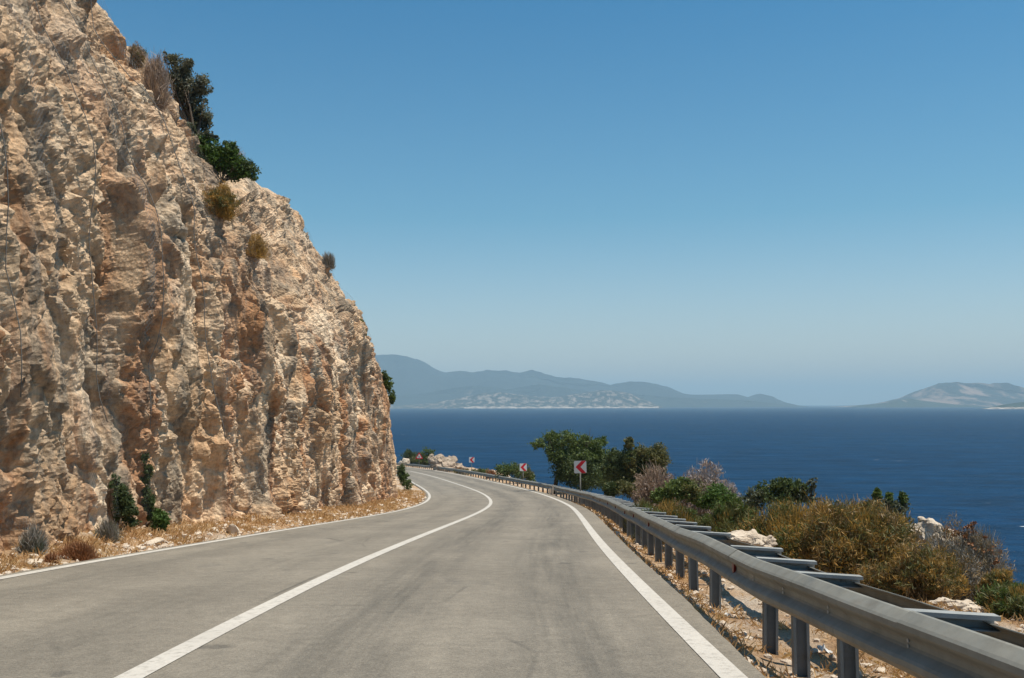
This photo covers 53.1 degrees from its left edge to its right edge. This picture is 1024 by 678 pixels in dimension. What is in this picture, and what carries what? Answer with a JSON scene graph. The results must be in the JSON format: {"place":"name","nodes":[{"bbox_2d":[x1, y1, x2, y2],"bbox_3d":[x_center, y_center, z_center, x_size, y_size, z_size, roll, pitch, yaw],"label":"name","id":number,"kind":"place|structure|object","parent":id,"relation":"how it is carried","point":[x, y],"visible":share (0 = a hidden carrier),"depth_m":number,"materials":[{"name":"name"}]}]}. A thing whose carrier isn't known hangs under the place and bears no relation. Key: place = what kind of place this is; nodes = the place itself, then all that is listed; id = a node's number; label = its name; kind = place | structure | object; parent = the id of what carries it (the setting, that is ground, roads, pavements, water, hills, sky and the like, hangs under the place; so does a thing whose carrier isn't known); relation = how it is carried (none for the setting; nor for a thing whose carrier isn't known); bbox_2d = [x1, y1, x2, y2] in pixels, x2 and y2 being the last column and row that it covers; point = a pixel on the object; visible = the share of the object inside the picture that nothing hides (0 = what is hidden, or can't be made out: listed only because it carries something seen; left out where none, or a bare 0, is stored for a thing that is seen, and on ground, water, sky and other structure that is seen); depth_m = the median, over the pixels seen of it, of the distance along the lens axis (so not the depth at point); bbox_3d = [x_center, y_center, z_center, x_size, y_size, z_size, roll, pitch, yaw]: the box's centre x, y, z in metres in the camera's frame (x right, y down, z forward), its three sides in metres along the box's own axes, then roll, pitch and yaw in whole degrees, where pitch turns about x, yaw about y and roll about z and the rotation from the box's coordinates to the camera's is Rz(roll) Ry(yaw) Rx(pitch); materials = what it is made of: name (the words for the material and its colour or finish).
{"place":"outdoors","nodes":[
{"label":"outdoors","id":0,"kind":"place"},
{"bbox_2d":[0,0,397,555],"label":"cliff","id":1,"kind":"structure","parent":0,"point":[56,472],"depth_m":21.71,"materials":[{"name":"beige stone"}]},
{"bbox_2d":[128,40,149,71],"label":"dry shrub","id":2,"kind":"object","parent":1,"relation":"on","point":[136,53],"visible":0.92,"depth_m":28.21,"materials":[{"name":"brown plant"}]},
{"bbox_2d":[140,452,157,526],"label":"climbing plant","id":3,"kind":"object","parent":1,"relation":"attached to","point":[148,501],"visible":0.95,"depth_m":20.63,"materials":[{"name":"green plant"}]},
{"bbox_2d":[140,48,175,118],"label":"dry shrub","id":4,"kind":"object","parent":1,"relation":"on","point":[156,77],"visible":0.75,"depth_m":26.18,"materials":[{"name":"plant"}]},
{"bbox_2d":[162,50,213,134],"bbox_3d":[-9.547,-7.085,30.105,1.620,2.854,1.056,0,-4,0],"label":"juniper tree","id":5,"kind":"object","parent":1,"relation":"on","point":[189,94],"visible":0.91,"depth_m":29.91,"materials":[{"name":"green plant"}]},
{"bbox_2d":[186,121,218,139],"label":"evergreen shrub","id":6,"kind":"object","parent":1,"relation":"on","point":[191,126],"visible":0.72,"depth_m":29.36,"materials":[{"name":"green plant"}]},
{"bbox_2d":[200,179,243,224],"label":"dry shrub","id":7,"kind":"object","parent":1,"relation":"on","point":[221,201],"visible":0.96,"depth_m":26.98,"materials":[{"name":"brown plant"}]},
{"bbox_2d":[193,134,261,183],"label":"evergreen shrub","id":8,"kind":"object","parent":1,"relation":"on","point":[211,153],"visible":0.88,"depth_m":29.18,"materials":[{"name":"green plant"}]},
{"bbox_2d":[245,233,272,267],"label":"dry shrub","id":9,"kind":"object","parent":1,"relation":"on","point":[257,248],"visible":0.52,"depth_m":36.10,"materials":[{"name":"brown plant"}]},
{"bbox_2d":[321,251,335,273],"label":"dry shrub","id":10,"kind":"object","parent":1,"relation":"on","point":[328,261],"visible":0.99,"depth_m":52.35,"materials":[{"name":"grey plant"}]},
{"bbox_2d":[381,370,395,404],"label":"evergreen shrub","id":11,"kind":"object","parent":1,"relation":"on","point":[387,384],"visible":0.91,"depth_m":58.22,"materials":[{"name":"green plant"}]},
{"bbox_2d":[0,467,765,677],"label":"road","id":12,"kind":"structure","parent":0,"point":[513,582],"depth_m":8.94,"materials":[{"name":"grey asphalt"}]},
{"bbox_2d":[0,479,430,578],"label":"edge line","id":13,"kind":"object","parent":12,"relation":"on","point":[75,564],"visible":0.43,"depth_m":15.58,"materials":[{"name":"paint"}]},
{"bbox_2d":[114,471,491,677],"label":"line","id":14,"kind":"object","parent":12,"relation":"on","point":[146,668],"visible":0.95,"depth_m":7.99,"materials":[{"name":"paint"}]},
{"bbox_2d":[410,467,747,677],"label":"edge line","id":15,"kind":"object","parent":12,"relation":"on","point":[713,658],"visible":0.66,"depth_m":8.31,"materials":[{"name":"paint"}]},
{"bbox_2d":[2,465,1023,677],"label":"ground","id":16,"kind":"structure","parent":0,"point":[748,606],"depth_m":9.89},
{"bbox_2d":[13,523,48,555],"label":"dry tuft","id":17,"kind":"object","parent":16,"relation":"on","point":[33,538],"visible":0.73,"depth_m":14.17,"materials":[{"name":"grey plant"}]},
{"bbox_2d":[25,559,40,566],"bbox_3d":[-6.088,2.845,12.977,0.180,0.114,0.313,3,-5,-44],"label":"rock","id":18,"kind":"object","parent":16,"relation":"on","point":[35,563],"visible":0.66,"depth_m":12.89,"materials":[{"name":"stone"}]},
{"bbox_2d":[43,550,59,562],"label":"dry tuft","id":19,"kind":"object","parent":16,"relation":"on","point":[49,557],"visible":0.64,"depth_m":13.34,"materials":[{"name":"brown plant"}]},
{"bbox_2d":[56,536,101,560],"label":"dry tuft","id":20,"kind":"object","parent":16,"relation":"on","point":[75,551],"visible":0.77,"depth_m":14.01,"materials":[{"name":"brown plant"}]},
{"bbox_2d":[91,516,126,542],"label":"dry tuft","id":21,"kind":"object","parent":16,"relation":"on","point":[107,529],"visible":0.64,"depth_m":17.43,"materials":[{"name":"grey plant"}]},
{"bbox_2d":[107,472,141,528],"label":"evergreen shrub","id":22,"kind":"object","parent":16,"relation":"on","point":[123,501],"visible":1,"depth_m":19.18,"materials":[{"name":"green plant"}]},
{"bbox_2d":[136,545,145,549],"bbox_3d":[-6.012,3.389,16.558,0.159,0.104,0.260,0,-4,0],"label":"rock","id":23,"kind":"object","parent":16,"relation":"on","point":[142,548],"visible":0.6,"depth_m":16.49,"materials":[{"name":"stone"}]},
{"bbox_2d":[144,537,163,545],"bbox_3d":[-6.090,3.446,17.381,0.290,0.149,0.384,0,-4,0],"label":"rock","id":24,"kind":"object","parent":16,"relation":"on","point":[156,540],"visible":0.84,"depth_m":17.31,"materials":[{"name":"stone"}]},
{"bbox_2d":[148,508,170,532],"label":"evergreen shrub","id":25,"kind":"object","parent":16,"relation":"on","point":[161,519],"visible":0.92,"depth_m":19.95,"materials":[{"name":"green plant"}]},
{"bbox_2d":[0,488,426,574],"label":"dry grass","id":26,"kind":"structure","parent":16,"relation":"on","point":[387,506],"depth_m":21.57,"materials":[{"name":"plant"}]},
{"bbox_2d":[226,524,239,533],"bbox_3d":[-5.954,4.079,21.853,0.331,0.296,0.197,-2,-4,27],"label":"rock","id":27,"kind":"object","parent":16,"relation":"on","point":[232,528],"visible":0.77,"depth_m":21.77,"materials":[{"name":"stone"}]},
{"bbox_2d":[398,458,409,465],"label":"boulder","id":28,"kind":"object","parent":16,"relation":"on","point":[405,461],"visible":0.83,"depth_m":186.58,"materials":[{"name":"stone"}]},
{"bbox_2d":[397,462,412,489],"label":"evergreen shrub","id":29,"kind":"object","parent":16,"relation":"on","point":[403,476],"visible":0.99,"depth_m":72.41,"materials":[{"name":"green plant"}]},
{"bbox_2d":[399,448,424,466],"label":"evergreen shrub","id":30,"kind":"object","parent":16,"relation":"on","point":[409,454],"visible":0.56,"depth_m":191.37,"materials":[{"name":"green plant"}]},
{"bbox_2d":[410,447,435,465],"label":"evergreen shrub","id":31,"kind":"object","parent":16,"relation":"on","point":[424,461],"visible":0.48,"depth_m":184.63,"materials":[{"name":"green plant"}]},
{"bbox_2d":[427,454,468,471],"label":"rock outcrop","id":32,"kind":"object","parent":16,"relation":"on","point":[438,460],"visible":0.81,"depth_m":150.47,"materials":[{"name":"beige stone"}]},
{"bbox_2d":[453,468,488,474],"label":"evergreen shrub","id":33,"kind":"object","parent":16,"relation":"on","point":[482,470],"visible":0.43,"depth_m":129.89,"materials":[{"name":"green plant"}]},
{"bbox_2d":[469,457,473,475],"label":"chevron sign","id":34,"kind":"object","parent":16,"relation":"on","point":[471,460],"visible":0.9,"depth_m":119.31,"materials":[{"name":"metal"}]},
{"bbox_2d":[485,468,495,478],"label":"dry shrub","id":35,"kind":"object","parent":16,"relation":"on","point":[492,472],"visible":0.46,"depth_m":111.03,"materials":[{"name":"brown plant"}]},
{"bbox_2d":[494,460,535,483],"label":"evergreen shrub","id":36,"kind":"object","parent":16,"relation":"on","point":[506,470],"visible":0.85,"depth_m":94.06,"materials":[{"name":"green plant"}]},
{"bbox_2d":[520,463,526,487],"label":"chevron sign","id":37,"kind":"object","parent":16,"relation":"on","point":[523,466],"visible":0.9,"depth_m":81.50,"materials":[{"name":"metal"}]},
{"bbox_2d":[527,429,613,493],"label":"bushy tree","id":38,"kind":"object","parent":16,"relation":"on","point":[592,454],"visible":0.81,"depth_m":69.31,"materials":[{"name":"green plant"}]},
{"bbox_2d":[574,461,586,490],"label":"chevron sign","id":39,"kind":"object","parent":16,"relation":"on","point":[580,467],"visible":0.9,"depth_m":49.69,"materials":[{"name":"metal"}]},
{"bbox_2d":[602,478,640,501],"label":"evergreen shrub","id":40,"kind":"object","parent":16,"relation":"on","point":[612,488],"visible":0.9,"depth_m":39.53,"materials":[{"name":"green plant"}]},
{"bbox_2d":[600,436,673,489],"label":"bushy tree","id":41,"kind":"object","parent":16,"relation":"on","point":[625,464],"visible":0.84,"depth_m":63.19,"materials":[{"name":"green plant"}]},
{"bbox_2d":[621,495,657,532],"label":"broom shrub","id":42,"kind":"object","parent":16,"relation":"on","point":[642,502],"visible":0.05,"depth_m":24.70,"materials":[{"name":"green plant"}]},
{"bbox_2d":[630,457,684,506],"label":"dry shrub","id":43,"kind":"object","parent":16,"relation":"on","point":[652,481],"visible":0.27,"depth_m":28.59,"materials":[{"name":"plant"}]},
{"bbox_2d":[630,497,703,543],"bbox_3d":[3.269,4.020,21.267,1.720,1.478,1.838,-3,-4,34],"label":"broom shrub","id":44,"kind":"object","parent":16,"relation":"on","point":[688,514],"visible":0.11,"depth_m":21.20,"materials":[{"name":"green plant"}]},
{"bbox_2d":[650,476,705,506],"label":"evergreen shrub","id":45,"kind":"object","parent":16,"relation":"on","point":[685,488],"visible":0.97,"depth_m":24.17,"materials":[{"name":"green plant"}]},
{"bbox_2d":[676,458,734,518],"bbox_3d":[5.384,4.702,28.733,1.964,2.738,1.770,3,-5,-43],"label":"dry shrub","id":46,"kind":"object","parent":16,"relation":"on","point":[711,478],"visible":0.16,"depth_m":28.48,"materials":[{"name":"grey plant"}]},
{"bbox_2d":[396,463,1023,677],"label":"guard rail","id":47,"kind":"object","parent":16,"relation":"on","point":[910,636],"visible":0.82,"depth_m":6.61,"materials":[{"name":"metal"}]},
{"bbox_2d":[694,480,741,514],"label":"evergreen shrub","id":48,"kind":"object","parent":16,"relation":"on","point":[718,493],"visible":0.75,"depth_m":24.68,"materials":[{"name":"green plant"}]},
{"bbox_2d":[690,494,760,532],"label":"broom shrub","id":49,"kind":"object","parent":16,"relation":"on","point":[722,519],"visible":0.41,"depth_m":20.16,"materials":[{"name":"green plant"}]},
{"bbox_2d":[710,478,742,514],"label":"dry shrub","id":50,"kind":"object","parent":16,"relation":"on","point":[731,485],"visible":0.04,"depth_m":26.62,"materials":[{"name":"grey plant"}]},
{"bbox_2d":[742,476,809,526],"bbox_3d":[4.869,3.299,18.820,1.236,1.548,0.730,0,-4,0],"label":"evergreen shrub","id":51,"kind":"object","parent":16,"relation":"on","point":[772,490],"visible":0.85,"depth_m":18.75,"materials":[{"name":"green plant"}]},
{"bbox_2d":[729,490,828,568],"bbox_3d":[4.084,3.040,15.084,1.795,1.658,1.865,0,-4,0],"label":"broom shrub","id":52,"kind":"object","parent":16,"relation":"on","point":[781,519],"visible":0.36,"depth_m":14.96,"materials":[{"name":"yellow plant"}]},
{"bbox_2d":[571,501,1023,677],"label":"gravel","id":53,"kind":"structure","parent":16,"relation":"on","point":[832,657],"depth_m":9.61,"materials":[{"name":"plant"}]},
{"bbox_2d":[729,529,777,546],"bbox_3d":[3.335,2.859,14.423,0.597,0.336,0.932,2,-4,-32],"label":"rock","id":54,"kind":"object","parent":53,"relation":"on","point":[753,537],"visible":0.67,"depth_m":14.31,"materials":[{"name":"stone"}]},
{"bbox_2d":[803,477,817,514],"bbox_3d":[5.083,3.073,17.324,0.228,1.481,0.300,2,-5,-35],"label":"sapling","id":55,"kind":"object","parent":16,"relation":"on","point":[812,487],"visible":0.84,"depth_m":17.35,"materials":[{"name":"green plant"}]},
{"bbox_2d":[810,648,819,652],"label":"rock","id":56,"kind":"object","parent":16,"relation":"on","point":[815,650],"visible":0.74,"depth_m":8.23,"materials":[{"name":"stone"}]},
{"bbox_2d":[817,644,832,652],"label":"litter","id":57,"kind":"object","parent":16,"relation":"on","point":[822,648],"visible":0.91,"depth_m":8.16,"materials":[{"name":"white plastic"}]},
{"bbox_2d":[796,493,923,581],"bbox_3d":[4.497,2.863,13.395,2.001,1.732,1.507,2,-4,-32],"label":"broom shrub","id":58,"kind":"object","parent":16,"relation":"on","point":[838,538],"visible":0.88,"depth_m":13.04,"materials":[{"name":"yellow plant"}]},
{"bbox_2d":[872,667,884,672],"bbox_3d":[2.644,2.392,7.365,0.098,0.055,0.103,0,-4,0],"label":"rock","id":59,"kind":"object","parent":16,"relation":"on","point":[878,669],"visible":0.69,"depth_m":7.34,"materials":[{"name":"stone"}]},
{"bbox_2d":[871,487,912,520],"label":"evergreen shrub","id":60,"kind":"object","parent":16,"relation":"on","point":[901,504],"visible":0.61,"depth_m":15.82,"materials":[{"name":"green plant"}]},
{"bbox_2d":[854,535,979,602],"bbox_3d":[4.734,2.885,12.013,1.298,1.234,1.311,-3,-5,35],"label":"dry shrub","id":61,"kind":"object","parent":16,"relation":"on","point":[914,571],"visible":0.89,"depth_m":11.70,"materials":[{"name":"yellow plant"}]},
{"bbox_2d":[906,516,962,548],"bbox_3d":[5.717,2.690,13.711,0.968,0.601,0.608,-2,-4,21],"label":"boulder","id":62,"kind":"object","parent":16,"relation":"on","point":[927,524],"visible":0.24,"depth_m":13.63,"materials":[{"name":"stone"}]},
{"bbox_2d":[916,525,990,601],"bbox_3d":[5.189,2.888,12.241,1.097,1.397,0.997,0,-4,0],"label":"dry shrub","id":63,"kind":"object","parent":16,"relation":"on","point":[973,573],"visible":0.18,"depth_m":12.11,"materials":[{"name":"plant"}]},
{"bbox_2d":[928,597,989,612],"bbox_3d":[4.743,2.833,10.833,0.408,0.164,0.680,2,-4,-30],"label":"rock","id":64,"kind":"object","parent":16,"relation":"on","point":[965,604],"visible":0.59,"depth_m":10.73,"materials":[{"name":"stone"}]},
{"bbox_2d":[932,511,1019,582],"bbox_3d":[5.667,2.819,12.761,1.178,1.375,1.132,0,-4,0],"label":"dry shrub","id":65,"kind":"object","parent":16,"relation":"on","point":[976,541],"visible":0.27,"depth_m":12.61,"materials":[{"name":"plant"}]},
{"bbox_2d":[966,567,1014,600],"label":"broom shrub","id":66,"kind":"object","parent":16,"relation":"on","point":[1001,576],"visible":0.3,"depth_m":11.95,"materials":[{"name":"green plant"}]},
{"bbox_2d":[974,578,1023,619],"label":"broom shrub","id":67,"kind":"object","parent":16,"relation":"on","point":[1006,600],"visible":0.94,"depth_m":10.44,"materials":[{"name":"green plant"}]},
{"bbox_2d":[390,390,663,408],"bbox_3d":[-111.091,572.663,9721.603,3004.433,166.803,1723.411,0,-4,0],"label":"headland","id":68,"kind":"structure","parent":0,"point":[598,398],"depth_m":9286.10,"materials":[{"name":"grey stone"}]},
{"bbox_2d":[97,0,1023,404],"label":"sky","id":69,"kind":"structure","parent":0,"point":[797,202],"materials":[{"name":"blue"}]},
{"bbox_2d":[464,406,658,407],"bbox_3d":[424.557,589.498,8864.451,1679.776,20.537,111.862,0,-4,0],"label":"shore","id":70,"kind":"structure","parent":0,"point":[564,407],"depth_m":8838.65,"materials":[{"name":"grey stone"}]},
{"bbox_2d":[388,384,793,407],"bbox_3d":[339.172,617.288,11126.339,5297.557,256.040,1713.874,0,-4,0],"label":"foothills","id":71,"kind":"structure","parent":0,"point":[538,390],"depth_m":10812.74,"materials":[{"name":"grey stone"}]},
{"bbox_2d":[375,354,808,406],"bbox_3d":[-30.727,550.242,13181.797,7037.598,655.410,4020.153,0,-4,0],"label":"mountains","id":72,"kind":"structure","parent":0,"point":[410,376],"depth_m":12274.53,"materials":[{"name":"stone"}]},
{"bbox_2d":[390,405,1023,582],"bbox_3d":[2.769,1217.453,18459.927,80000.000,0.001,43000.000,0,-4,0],"label":"sea","id":73,"kind":"structure","parent":0,"point":[936,464],"depth_m":755.14,"materials":[{"name":"liquid"}]},
{"bbox_2d":[853,399,986,407],"bbox_3d":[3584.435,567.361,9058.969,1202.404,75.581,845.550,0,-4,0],"label":"island foreland","id":74,"kind":"structure","parent":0,"point":[903,403],"depth_m":8850.79,"materials":[{"name":"grey stone"}]},
{"bbox_2d":[834,382,1023,406],"bbox_3d":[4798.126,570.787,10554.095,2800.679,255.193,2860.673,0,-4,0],"label":"island","id":75,"kind":"structure","parent":0,"point":[982,394],"depth_m":10172.98,"materials":[{"name":"grey stone"}]},
{"bbox_2d":[978,402,1023,408],"bbox_3d":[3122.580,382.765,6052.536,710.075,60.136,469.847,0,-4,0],"label":"islet","id":76,"kind":"object","parent":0,"point":[1020,404],"visible":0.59,"depth_m":5960.77,"materials":[{"name":"grey stone"}]},
{"bbox_2d":[984,407,1023,408],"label":"shore","id":77,"kind":"structure","parent":0,"point":[1005,408],"depth_m":5807.74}
]}

